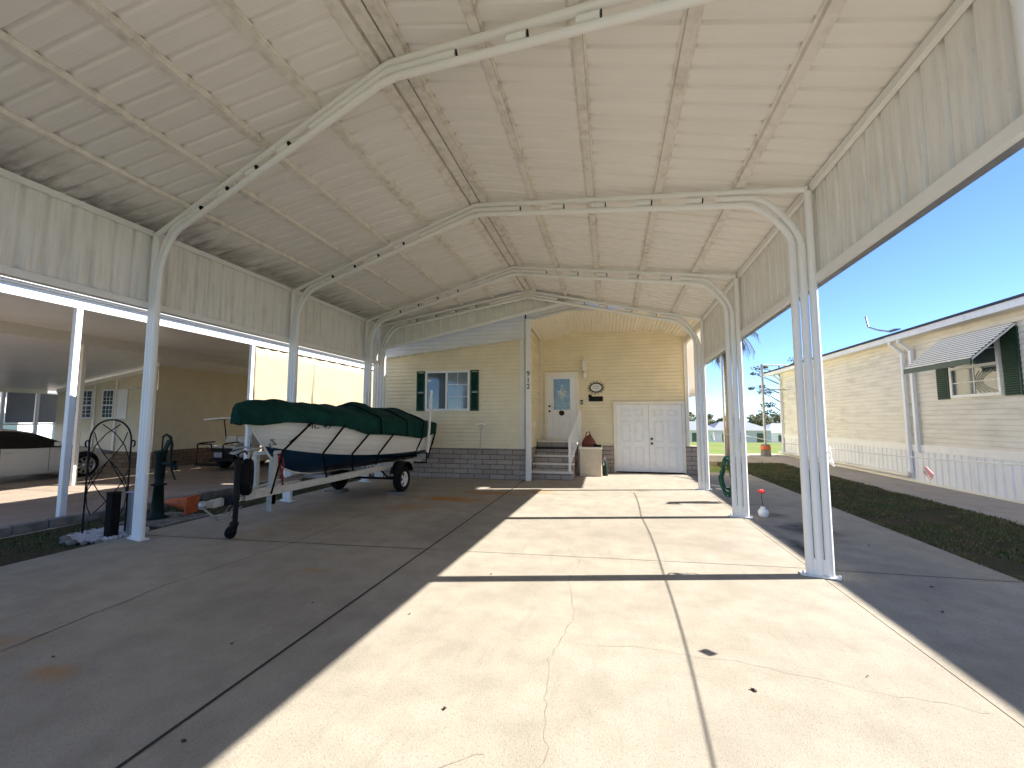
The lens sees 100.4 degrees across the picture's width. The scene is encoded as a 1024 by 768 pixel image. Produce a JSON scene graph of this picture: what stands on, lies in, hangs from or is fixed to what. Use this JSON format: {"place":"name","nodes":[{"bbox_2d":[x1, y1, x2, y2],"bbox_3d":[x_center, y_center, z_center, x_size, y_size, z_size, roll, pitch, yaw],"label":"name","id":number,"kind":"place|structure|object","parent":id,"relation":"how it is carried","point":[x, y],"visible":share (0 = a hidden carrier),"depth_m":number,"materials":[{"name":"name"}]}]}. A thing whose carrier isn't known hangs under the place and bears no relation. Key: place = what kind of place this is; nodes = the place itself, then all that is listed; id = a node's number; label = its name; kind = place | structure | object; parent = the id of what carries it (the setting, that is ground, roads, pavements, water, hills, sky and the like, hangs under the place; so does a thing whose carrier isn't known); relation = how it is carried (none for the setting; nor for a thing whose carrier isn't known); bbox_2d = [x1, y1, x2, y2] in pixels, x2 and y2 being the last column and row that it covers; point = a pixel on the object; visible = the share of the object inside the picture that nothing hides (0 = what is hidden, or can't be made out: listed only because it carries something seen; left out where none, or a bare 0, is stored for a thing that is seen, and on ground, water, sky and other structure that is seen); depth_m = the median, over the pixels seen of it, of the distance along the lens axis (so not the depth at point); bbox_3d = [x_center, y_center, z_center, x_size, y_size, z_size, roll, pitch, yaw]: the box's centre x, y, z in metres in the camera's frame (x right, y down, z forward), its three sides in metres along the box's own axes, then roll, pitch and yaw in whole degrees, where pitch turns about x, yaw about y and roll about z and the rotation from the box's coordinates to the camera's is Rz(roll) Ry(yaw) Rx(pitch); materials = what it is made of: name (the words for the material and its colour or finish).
{"place":"outdoors","nodes":[
{"label":"outdoors","id":0,"kind":"place"},
{"bbox_2d":[0,391,57,438],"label":"house","id":1,"kind":"structure","parent":0,"point":[46,430],"depth_m":23.00,"materials":[{"name":"white paint"}]},
{"bbox_2d":[3,413,17,429],"bbox_3d":[-25.757,2.285,21.768,0.070,1.600,0.750,-1,-5,13],"label":"window","id":2,"kind":"structure","parent":1,"relation":"in","point":[13,427],"depth_m":21.87,"materials":[{"name":"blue glass"}]},
{"bbox_2d":[0,460,370,538],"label":"neighbour driveway","id":3,"kind":"structure","parent":0,"point":[27,498],"depth_m":10.61,"materials":[{"name":"beige concrete"}]},
{"bbox_2d":[0,429,111,477],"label":"sedan","id":4,"kind":"object","parent":3,"relation":"on","point":[23,453],"visible":0.85,"depth_m":11.70,"materials":[{"name":"white paint"}]},
{"bbox_2d":[0,275,373,516],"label":"neighbour carport","id":5,"kind":"object","parent":3,"relation":"on","point":[52,339],"visible":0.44,"depth_m":11.19,"materials":[{"name":"white paint"}]},
{"bbox_2d":[4,392,35,422],"bbox_3d":[-17.799,0.862,15.449,0.030,1.080,0.760,-1,-5,13],"label":"wind screen","id":6,"kind":"object","parent":5,"relation":"on","point":[20,407],"visible":1,"depth_m":15.42,"materials":[{"name":"grey fabric"}]},
{"bbox_2d":[38,394,57,422],"bbox_3d":[-17.574,0.944,16.430,0.030,1.080,0.980,-1,-5,13],"label":"wind screen","id":7,"kind":"object","parent":5,"relation":"on","point":[47,408],"visible":0.64,"depth_m":16.18,"materials":[{"name":"grey fabric"}]},
{"bbox_2d":[251,347,313,460],"bbox_3d":[-6.612,0.616,12.444,0.074,3.071,2.280,-1,-5,13],"label":"hanging screen","id":8,"kind":"object","parent":5,"relation":"hanging from","point":[271,375],"visible":0.46,"depth_m":12.12,"materials":[{"name":"beige fabric"}]},
{"bbox_2d":[312,359,372,406],"bbox_3d":[-5.932,0.863,15.396,0.072,3.071,3.801,-1,-5,13],"label":"hanging screen","id":9,"kind":"object","parent":5,"relation":"hanging from","point":[334,384],"visible":0.34,"depth_m":14.81,"materials":[{"name":"beige fabric"}]},
{"bbox_2d":[53,365,372,467],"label":"neighbour house","id":10,"kind":"structure","parent":3,"relation":"on","point":[187,402],"depth_m":15.68,"materials":[{"name":"beige plastic"}]},
{"bbox_2d":[74,390,93,418],"bbox_3d":[-15.797,0.746,15.737,0.870,1.060,0.034,-1,-5,13],"label":"window","id":11,"kind":"structure","parent":10,"relation":"in","point":[88,394],"depth_m":15.69,"materials":[{"name":"white glass"}]},
{"bbox_2d":[100,389,114,418],"bbox_3d":[-14.657,0.724,15.476,0.570,1.060,0.034,-1,-5,13],"label":"window","id":12,"kind":"structure","parent":10,"relation":"in","point":[108,395],"depth_m":15.47,"materials":[{"name":"white paint"}]},
{"bbox_2d":[194,417,265,467],"bbox_3d":[-9.405,2.074,15.383,1.562,1.802,2.975,-1,-5,13],"label":"golf cart","id":13,"kind":"object","parent":3,"relation":"on","point":[225,456],"visible":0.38,"depth_m":14.28,"materials":[{"name":"black metal"}]},
{"bbox_2d":[0,472,1023,767],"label":"driveway","id":14,"kind":"structure","parent":0,"point":[636,620],"depth_m":2.93,"materials":[{"name":"concrete"}]},
{"bbox_2d":[198,390,432,538],"bbox_3d":[-3.377,1.104,8.120,1.828,2.271,5.456,-1,-5,13],"label":"boat trailer","id":15,"kind":"object","parent":14,"relation":"on","point":[246,486],"visible":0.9,"depth_m":6.62,"materials":[{"name":"white paint"}]},
{"bbox_2d":[247,422,431,473],"bbox_3d":[-3.287,1.262,8.502,1.632,1.324,5.147,-1,-5,13],"label":"boat","id":16,"kind":"object","parent":15,"relation":"on","point":[303,451],"visible":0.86,"depth_m":7.33,"materials":[{"name":"white paint"}]},
{"bbox_2d":[230,399,436,493],"bbox_3d":[-3.305,1.059,8.456,1.781,1.434,5.159,-1,-5,13],"label":"boat cover","id":17,"kind":"object","parent":16,"relation":"on","point":[362,418],"visible":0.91,"depth_m":7.38,"materials":[{"name":"green fabric"}]},
{"bbox_2d":[324,488,347,491],"bbox_3d":[-3.871,2.333,9.405,0.400,0.038,0.300,-1,-5,7],"label":"board","id":18,"kind":"object","parent":14,"relation":"on","point":[335,490],"visible":0.97,"depth_m":9.28,"materials":[{"name":"grey wood"}]},
{"bbox_2d":[386,490,408,494],"bbox_3d":[-2.428,2.305,9.075,0.400,0.038,0.300,-1,-5,7],"label":"board","id":19,"kind":"object","parent":14,"relation":"on","point":[397,492],"visible":0.96,"depth_m":8.95,"materials":[{"name":"grey wood"}]},
{"bbox_2d":[476,423,485,477],"bbox_3d":[-0.830,1.775,11.312,0.251,1.473,0.110,-1,-5,13],"label":"garden tool","id":20,"kind":"object","parent":14,"relation":"on","point":[480,443],"visible":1,"depth_m":11.35,"materials":[{"name":"metal"}]},
{"bbox_2d":[0,0,1023,580],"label":"carport","id":21,"kind":"object","parent":14,"relation":"on","point":[346,178],"visible":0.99,"depth_m":4.49,"materials":[{"name":"white metal"}]},
{"bbox_2d":[718,455,736,497],"bbox_3d":[4.099,1.797,8.096,0.361,0.950,0.288,-1,-5,13],"label":"garden hose","id":22,"kind":"object","parent":21,"relation":"hanging from","point":[721,479],"visible":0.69,"depth_m":8.06,"materials":[{"name":"green rubber"}]},
{"bbox_2d":[710,432,1023,466],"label":"safety rope","id":23,"kind":"object","parent":21,"relation":"attached to","point":[829,460],"visible":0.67,"depth_m":3.38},
{"bbox_2d":[923,467,933,479],"bbox_3d":[2.926,0.628,3.001,0.017,0.089,0.097,-1,-5,13],"label":"hanging tag","id":24,"kind":"object","parent":23,"relation":"hanging from","point":[928,472],"visible":1,"depth_m":2.99,"materials":[{"name":"white paint"}]},
{"bbox_2d":[371,301,699,480],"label":"house","id":25,"kind":"structure","parent":14,"relation":"on","point":[508,382],"depth_m":12.16,"materials":[{"name":"yellow plastic"}]},
{"bbox_2d":[425,370,469,410],"bbox_3d":[-1.779,0.185,11.736,1.300,1.110,0.055,-1,-5,13],"label":"window","id":26,"kind":"structure","parent":25,"relation":"in","point":[451,389],"depth_m":11.72,"materials":[{"name":"white paint"}]},
{"bbox_2d":[545,372,578,439],"bbox_3d":[1.539,0.681,13.219,1.050,2.110,0.098,-1,-5,13],"label":"entry door","id":27,"kind":"structure","parent":25,"relation":"in","point":[561,388],"depth_m":13.24,"materials":[{"name":"white paint"}]},
{"bbox_2d":[580,357,588,379],"bbox_3d":[2.220,-0.490,13.083,0.260,0.720,0.253,-1,-5,13],"label":"wall lantern","id":28,"kind":"object","parent":25,"relation":"attached to","point":[584,362],"depth_m":13.00,"materials":[{"name":"beige glass"}]},
{"bbox_2d":[588,394,602,400],"bbox_3d":[2.553,0.422,13.034,0.441,0.214,0.039,-1,-5,13],"label":"name board","id":29,"kind":"object","parent":25,"relation":"attached to","point":[595,398],"visible":1,"depth_m":13.03,"materials":[{"name":"black metal"}]},
{"bbox_2d":[588,381,604,393],"bbox_3d":[2.574,0.110,13.056,0.527,0.423,0.026,-1,-5,13],"label":"wall plaque","id":30,"kind":"object","parent":25,"relation":"attached to","point":[596,387],"depth_m":13.06,"materials":[{"name":"ceramic"}]},
{"bbox_2d":[613,401,686,473],"bbox_3d":[4.038,1.564,12.562,2.020,2.100,0.113,-1,-5,13],"label":"double door","id":31,"kind":"structure","parent":25,"relation":"in","point":[663,433],"depth_m":12.57,"materials":[{"name":"white paint"}]},
{"bbox_2d":[687,331,706,397],"bbox_3d":[4.856,-0.481,11.252,0.030,1.604,2.452,-1,-5,13],"label":"sun shade","id":32,"kind":"object","parent":25,"relation":"hanging from","point":[690,362],"visible":0.48,"depth_m":11.89,"materials":[{"name":"white fabric"}]},
{"bbox_2d":[532,440,577,479],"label":"porch steps","id":33,"kind":"structure","parent":14,"relation":"on","point":[551,462],"depth_m":11.79,"materials":[{"name":"grey concrete"}]},
{"bbox_2d":[568,411,581,472],"bbox_3d":[1.781,1.647,11.935,0.142,1.830,1.430,-2,-5,19],"label":"handrail","id":34,"kind":"object","parent":33,"relation":"on","point":[578,441],"visible":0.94,"depth_m":12.11,"materials":[{"name":"white metal"}]},
{"bbox_2d":[579,446,602,476],"bbox_3d":[2.232,2.172,12.040,0.650,0.800,0.500,-1,-5,13],"label":"storage box","id":35,"kind":"object","parent":14,"relation":"on","point":[590,461],"visible":1,"depth_m":11.81,"materials":[{"name":"beige plastic"}]},
{"bbox_2d":[582,431,595,446],"bbox_3d":[2.176,1.560,12.094,0.400,0.429,0.240,-1,-5,13],"label":"bag","id":36,"kind":"object","parent":35,"relation":"on","point":[588,441],"visible":0.98,"depth_m":12.02,"materials":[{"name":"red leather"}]},
{"bbox_2d":[0,463,1023,578],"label":"soil strip","id":37,"kind":"object","parent":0,"point":[1010,567],"visible":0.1,"depth_m":5.80,"materials":[{"name":"brown soil"}]},
{"bbox_2d":[0,526,11,537],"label":"edging block","id":38,"kind":"structure","parent":37,"relation":"on","point":[5,531],"depth_m":5.79,"materials":[{"name":"grey concrete"}]},
{"bbox_2d":[9,519,48,534],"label":"edging block","id":39,"kind":"structure","parent":37,"relation":"on","point":[28,527],"depth_m":6.02,"materials":[{"name":"grey concrete"}]},
{"bbox_2d":[45,514,81,527],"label":"edging block","id":40,"kind":"structure","parent":37,"relation":"on","point":[60,521],"depth_m":6.40,"materials":[{"name":"grey concrete"}]},
{"bbox_2d":[59,537,71,543],"bbox_3d":[-5.775,2.027,5.527,0.109,0.090,0.109,-1,-5,13],"label":"edge stone","id":41,"kind":"object","parent":37,"relation":"on","point":[63,540],"visible":0.66,"depth_m":5.50,"materials":[{"name":"grey stone"}]},
{"bbox_2d":[65,539,77,545],"bbox_3d":[-5.612,2.021,5.437,0.141,0.082,0.109,-1,-5,13],"label":"edge stone","id":42,"kind":"object","parent":37,"relation":"on","point":[71,542],"visible":1,"depth_m":5.40,"materials":[{"name":"grey stone"}]},
{"bbox_2d":[80,540,87,545],"bbox_3d":[-5.440,2.025,5.429,0.076,0.072,0.078,-1,-5,13],"label":"edge stone","id":43,"kind":"object","parent":37,"relation":"on","point":[84,543],"visible":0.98,"depth_m":5.41,"materials":[{"name":"grey stone"}]},
{"bbox_2d":[80,509,104,521],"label":"edging block","id":44,"kind":"structure","parent":37,"relation":"on","point":[98,514],"depth_m":6.77,"materials":[{"name":"grey concrete"}]},
{"bbox_2d":[67,526,149,542],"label":"pebbles","id":45,"kind":"object","parent":37,"relation":"on","point":[93,535],"visible":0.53,"depth_m":5.72,"materials":[{"name":"white gravel"}]},
{"bbox_2d":[81,419,135,532],"bbox_3d":[-5.642,1.291,5.957,0.649,1.600,0.021,1,-5,-7],"label":"trellis","id":46,"kind":"object","parent":45,"relation":"on","point":[104,465],"visible":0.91,"depth_m":5.96,"materials":[{"name":"black metal"}]},
{"bbox_2d":[103,491,121,536],"bbox_3d":[-5.371,1.765,5.736,0.120,0.620,0.120,-1,-5,13],"label":"timber post","id":47,"kind":"object","parent":45,"relation":"on","point":[112,513],"visible":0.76,"depth_m":5.70,"materials":[{"name":"black wood"}]},
{"bbox_2d":[120,506,127,514],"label":"edging block","id":48,"kind":"structure","parent":37,"relation":"on","point":[123,512],"depth_m":7.14,"materials":[{"name":"grey concrete"}]},
{"bbox_2d":[125,490,134,535],"bbox_3d":[-5.197,1.779,5.844,0.160,0.610,0.120,-1,-5,13],"label":"utility pedestal","id":49,"kind":"object","parent":37,"relation":"on","point":[130,514],"visible":0.4,"depth_m":5.81,"materials":[{"name":"metal"}]},
{"bbox_2d":[147,501,151,509],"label":"edging block","id":50,"kind":"structure","parent":37,"relation":"on","point":[149,505],"depth_m":7.54,"materials":[{"name":"grey concrete"}]},
{"bbox_2d":[119,512,209,527],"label":"pump slab","id":51,"kind":"structure","parent":37,"relation":"on","point":[170,519],"depth_m":6.75,"materials":[{"name":"grey stone"}]},
{"bbox_2d":[146,433,177,520],"bbox_3d":[-5.639,1.482,6.853,0.492,1.370,0.338,-4,-6,38],"label":"hand pump","id":52,"kind":"object","parent":51,"relation":"on","point":[157,512],"visible":0.95,"depth_m":6.85,"materials":[{"name":"green metal"}]},
{"bbox_2d":[164,494,199,514],"bbox_3d":[-5.545,2.014,7.180,0.518,0.299,0.300,-1,-5,13],"label":"traffic cone","id":53,"kind":"object","parent":51,"relation":"on","point":[188,504],"visible":0.88,"depth_m":7.08,"materials":[{"name":"orange plastic"}]},
{"bbox_2d":[164,496,182,506],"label":"edging block","id":54,"kind":"structure","parent":37,"relation":"on","point":[171,498],"depth_m":7.96,"materials":[{"name":"grey concrete"}]},
{"bbox_2d":[0,470,374,556],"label":"grass","id":55,"kind":"structure","parent":37,"relation":"on","point":[52,532],"depth_m":6.32,"materials":[{"name":"plant"}]},
{"bbox_2d":[182,493,200,498],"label":"edging block","id":56,"kind":"structure","parent":37,"relation":"on","point":[192,494],"depth_m":8.35,"materials":[{"name":"grey concrete"}]},
{"bbox_2d":[197,490,216,498],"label":"edging block","id":57,"kind":"structure","parent":37,"relation":"on","point":[208,494],"depth_m":8.67,"materials":[{"name":"grey concrete"}]},
{"bbox_2d":[216,487,232,495],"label":"edging block","id":58,"kind":"structure","parent":37,"relation":"on","point":[225,491],"depth_m":9.07,"materials":[{"name":"grey concrete"}]},
{"bbox_2d":[720,355,726,467],"bbox_3d":[7.391,-0.389,15.011,0.065,6.600,0.065,1,-5,-10],"label":"slender pole","id":59,"kind":"object","parent":37,"relation":"on","point":[723,405],"visible":0.55,"depth_m":14.89,"materials":[{"name":"metal"}]},
{"bbox_2d":[712,332,760,464],"bbox_3d":[7.788,0.361,15.127,2.091,5.355,1.863,4,-6,-40],"label":"palm tree","id":60,"kind":"object","parent":37,"relation":"on","point":[726,398],"visible":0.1,"depth_m":15.17,"materials":[{"name":"green plant"}]},
{"bbox_2d":[717,462,1023,581],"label":"grass","id":61,"kind":"structure","parent":37,"relation":"on","point":[774,467],"depth_m":6.92,"materials":[{"name":"green plant"}]},
{"bbox_2d":[749,470,1023,563],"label":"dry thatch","id":62,"kind":"object","parent":37,"relation":"on","point":[910,520],"visible":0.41,"depth_m":6.74,"materials":[{"name":"plant"}]},
{"bbox_2d":[603,457,607,475],"bbox_3d":[2.606,2.298,11.935,0.150,0.532,0.186,-1,-5,13],"label":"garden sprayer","id":63,"kind":"object","parent":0,"point":[605,468],"visible":1,"depth_m":11.89,"materials":[{"name":"green plastic"}]},
{"bbox_2d":[378,148,1023,421],"label":"sky","id":64,"kind":"structure","parent":0,"point":[966,253],"materials":[{"name":"blue"}]},
{"bbox_2d":[690,421,716,441],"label":"house","id":65,"kind":"structure","parent":0,"point":[693,435],"depth_m":55.73,"materials":[{"name":"white paint"}]},
{"bbox_2d":[692,433,696,441],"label":"window","id":66,"kind":"structure","parent":65,"relation":"in","point":[694,436],"depth_m":55.68,"materials":[{"name":"green glass"}]},
{"bbox_2d":[709,422,774,442],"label":"house","id":67,"kind":"structure","parent":0,"point":[754,430],"depth_m":56.21,"materials":[{"name":"white"}]},
{"bbox_2d":[757,433,763,442],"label":"window","id":68,"kind":"structure","parent":67,"relation":"in","point":[759,435],"depth_m":55.74,"materials":[{"name":"green glass"}]},
{"bbox_2d":[762,424,781,442],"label":"house","id":69,"kind":"structure","parent":0,"point":[776,435],"depth_m":57.28,"materials":[{"name":"white paint"}]},
{"bbox_2d":[709,454,848,468],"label":"sandy path","id":70,"kind":"structure","parent":0,"point":[714,459],"depth_m":17.01,"materials":[{"name":"beige sand"}]},
{"bbox_2d":[684,472,1023,727],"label":"path","id":71,"kind":"structure","parent":0,"point":[971,636],"depth_m":3.90,"materials":[{"name":"concrete"}]},
{"bbox_2d":[711,485,729,491],"bbox_3d":[4.702,2.331,9.384,0.339,0.040,1.317,-1,-5,13],"label":"pvc pipe","id":72,"kind":"object","parent":71,"relation":"on","point":[719,488],"visible":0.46,"depth_m":9.68,"materials":[{"name":"grey plastic"}]},
{"bbox_2d":[758,489,768,517],"bbox_3d":[4.053,1.921,6.896,0.156,0.442,0.156,-1,-5,13],"label":"flower pot","id":73,"kind":"object","parent":71,"relation":"on","point":[763,511],"visible":1,"depth_m":6.85,"materials":[{"name":"white ceramic"}]},
{"bbox_2d":[690,442,1019,503],"bbox_3d":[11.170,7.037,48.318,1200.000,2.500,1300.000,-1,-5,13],"label":"ground","id":74,"kind":"structure","parent":0,"point":[715,447],"depth_m":25.75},
{"bbox_2d":[689,412,699,420],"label":"broadleaf tree","id":75,"kind":"object","parent":74,"relation":"on","point":[691,414],"visible":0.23,"depth_m":97.68,"materials":[{"name":"green plant"}]},
{"bbox_2d":[703,413,716,423],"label":"broadleaf tree","id":76,"kind":"object","parent":74,"relation":"on","point":[710,416],"visible":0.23,"depth_m":100.32,"materials":[{"name":"green plant"}]},
{"bbox_2d":[707,418,713,424],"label":"broadleaf tree","id":77,"kind":"object","parent":74,"relation":"on","point":[709,421],"visible":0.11,"depth_m":97.14,"materials":[{"name":"green plant"}]},
{"bbox_2d":[745,413,770,425],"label":"broadleaf tree","id":78,"kind":"object","parent":74,"relation":"on","point":[756,419],"visible":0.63,"depth_m":91.72,"materials":[{"name":"green plant"}]},
{"bbox_2d":[761,415,774,425],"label":"broadleaf tree","id":79,"kind":"object","parent":74,"relation":"on","point":[771,422],"visible":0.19,"depth_m":95.91,"materials":[{"name":"green plant"}]},
{"bbox_2d":[748,357,793,420],"bbox_3d":[25.086,1.758,39.554,5.716,8.638,1.750,-1,-5,8],"label":"pine tree","id":80,"kind":"object","parent":74,"relation":"on","point":[769,405],"visible":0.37,"depth_m":39.69,"materials":[{"name":"green plant"}]},
{"bbox_2d":[770,412,780,423],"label":"broadleaf tree","id":81,"kind":"object","parent":74,"relation":"on","point":[776,415],"visible":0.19,"depth_m":100.10,"materials":[{"name":"green plant"}]},
{"bbox_2d":[747,453,1023,525],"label":"neighbour path","id":82,"kind":"structure","parent":0,"point":[1003,509],"depth_m":9.18,"materials":[{"name":"grey concrete"}]},
{"bbox_2d":[760,364,786,456],"bbox_3d":[11.888,1.157,18.663,2.448,4.030,0.476,1,-5,-10],"label":"pole frame","id":83,"kind":"object","parent":82,"relation":"on","point":[765,447],"visible":0.82,"depth_m":18.43,"materials":[{"name":"metal"}]},
{"bbox_2d":[763,293,1023,503],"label":"neighbour house","id":84,"kind":"structure","parent":82,"relation":"on","point":[950,387],"depth_m":9.92,"materials":[{"name":"beige plastic"}]},
{"bbox_2d":[948,336,1003,397],"bbox_3d":[9.700,-0.362,8.980,0.045,1.260,1.280,-1,-5,13],"label":"window","id":85,"kind":"structure","parent":84,"relation":"in","point":[983,377],"depth_m":8.80,"materials":[{"name":"white glass"}]}
]}

